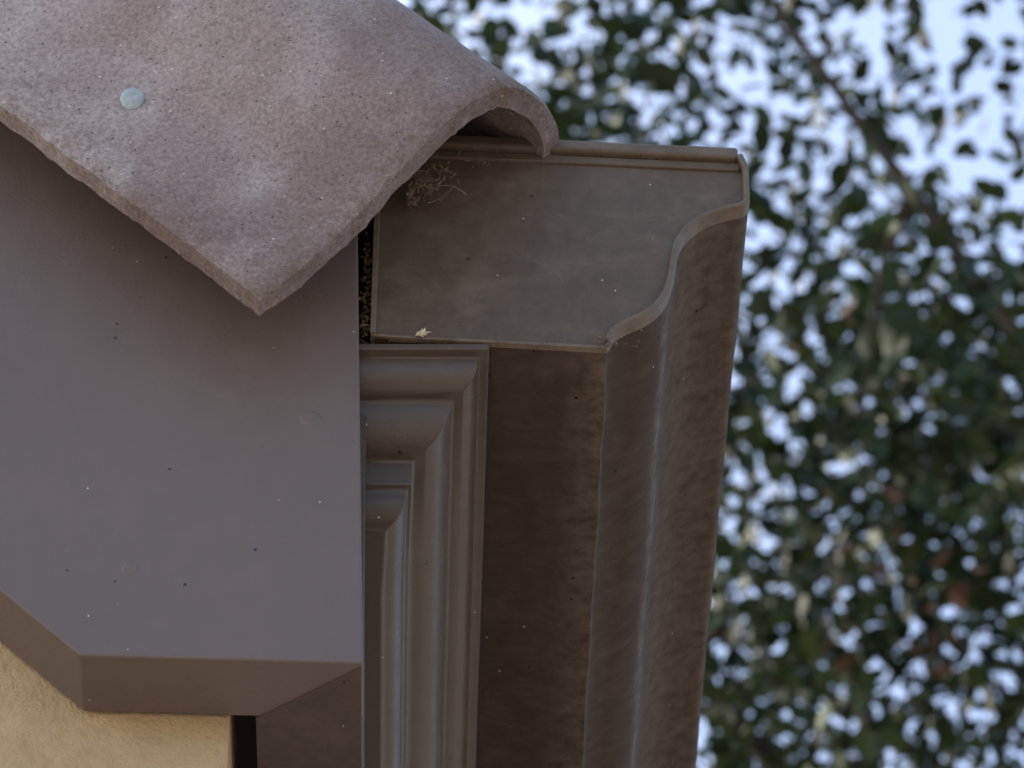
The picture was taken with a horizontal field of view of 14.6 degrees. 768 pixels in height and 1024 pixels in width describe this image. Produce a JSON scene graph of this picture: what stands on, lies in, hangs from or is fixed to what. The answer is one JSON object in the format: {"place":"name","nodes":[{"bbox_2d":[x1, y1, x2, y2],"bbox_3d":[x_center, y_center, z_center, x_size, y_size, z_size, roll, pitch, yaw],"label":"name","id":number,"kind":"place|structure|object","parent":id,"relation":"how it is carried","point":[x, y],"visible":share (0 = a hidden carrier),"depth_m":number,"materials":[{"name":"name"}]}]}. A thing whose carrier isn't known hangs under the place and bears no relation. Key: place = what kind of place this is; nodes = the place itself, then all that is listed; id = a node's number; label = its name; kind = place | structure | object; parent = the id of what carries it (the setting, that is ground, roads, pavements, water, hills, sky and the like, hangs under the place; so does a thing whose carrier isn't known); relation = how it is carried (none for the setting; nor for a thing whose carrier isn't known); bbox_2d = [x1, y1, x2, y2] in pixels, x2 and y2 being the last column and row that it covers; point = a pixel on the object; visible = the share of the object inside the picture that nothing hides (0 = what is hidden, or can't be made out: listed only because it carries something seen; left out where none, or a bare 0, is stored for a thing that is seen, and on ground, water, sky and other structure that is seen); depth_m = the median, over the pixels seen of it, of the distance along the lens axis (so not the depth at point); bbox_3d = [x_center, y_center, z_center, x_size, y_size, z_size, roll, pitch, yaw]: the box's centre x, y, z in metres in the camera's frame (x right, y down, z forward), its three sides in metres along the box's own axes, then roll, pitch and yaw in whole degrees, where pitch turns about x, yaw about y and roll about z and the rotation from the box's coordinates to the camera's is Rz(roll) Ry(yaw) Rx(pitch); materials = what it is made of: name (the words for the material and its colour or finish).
{"place":"outdoors","nodes":[
{"label":"outdoors","id":0,"kind":"place"},
{"bbox_2d":[397,0,1023,767],"label":"sky","id":1,"kind":"structure","parent":0,"point":[947,32],"materials":[{"name":"white"}]},
{"label":"ground","id":2,"kind":"structure","parent":0,"visible":0},
{"bbox_2d":[0,642,235,767],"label":"gable wall","id":3,"kind":"structure","parent":2,"relation":"on","point":[44,723],"depth_m":1.90,"materials":[{"name":"paint"}]},
{"bbox_2d":[0,121,369,767],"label":"fascia board","id":4,"kind":"object","parent":3,"relation":"attached to","point":[182,477],"visible":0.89,"depth_m":1.96,"materials":[{"name":"paint"}]},
{"bbox_2d":[0,0,558,331],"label":"clay roof tile","id":5,"kind":"object","parent":4,"relation":"attached to","point":[259,157],"visible":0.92,"depth_m":2.05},
{"bbox_2d":[120,88,143,109],"bbox_3d":[-0.196,-0.147,2.067,0.013,0.013,0.003,-3,-22,3],"label":"roofing nail","id":6,"kind":"object","parent":5,"relation":"attached to","point":[131,98],"visible":1,"depth_m":2.07,"materials":[{"name":"silver metal"}]},
{"bbox_2d":[359,344,488,767],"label":"crown molding","id":7,"kind":"object","parent":4,"relation":"attached to","point":[423,408],"visible":0.81,"depth_m":2.06,"materials":[{"name":"paint"}]},
{"bbox_2d":[370,135,749,767],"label":"rain gutter","id":8,"kind":"object","parent":4,"relation":"attached to","point":[604,468],"visible":0.88,"depth_m":2.12,"materials":[{"name":"paint"}]},
{"bbox_2d":[416,327,429,336],"bbox_3d":[-0.045,-0.026,2.026,0.008,0.007,0.005,0,-45,0],"label":"bird dropping","id":9,"kind":"object","parent":8,"relation":"on","point":[422,333],"visible":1,"depth_m":2.03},
{"bbox_2d":[429,185,466,202],"bbox_3d":[-0.034,-0.100,2.102,0.020,0.016,0.005,0,-45,0],"label":"cobweb","id":10,"kind":"object","parent":8,"relation":"attached to","point":[448,191],"visible":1,"depth_m":2.11},
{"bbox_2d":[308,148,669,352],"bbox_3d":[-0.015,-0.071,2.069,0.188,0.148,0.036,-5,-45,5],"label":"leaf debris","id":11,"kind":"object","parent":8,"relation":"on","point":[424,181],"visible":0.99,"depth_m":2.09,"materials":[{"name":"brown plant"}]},
{"bbox_2d":[234,734,237,767],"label":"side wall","id":12,"kind":"structure","parent":2,"relation":"on","point":[236,765],"depth_m":1.98,"materials":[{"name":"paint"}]},
{"bbox_2d":[236,715,256,767],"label":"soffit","id":13,"kind":"structure","parent":12,"relation":"attached to","point":[246,741],"depth_m":1.96,"materials":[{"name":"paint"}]},
{"bbox_2d":[408,0,1023,767],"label":"oak tree","id":14,"kind":"object","parent":2,"relation":"on","point":[870,356],"visible":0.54,"depth_m":9.75,"materials":[{"name":"green plant"}]}
]}

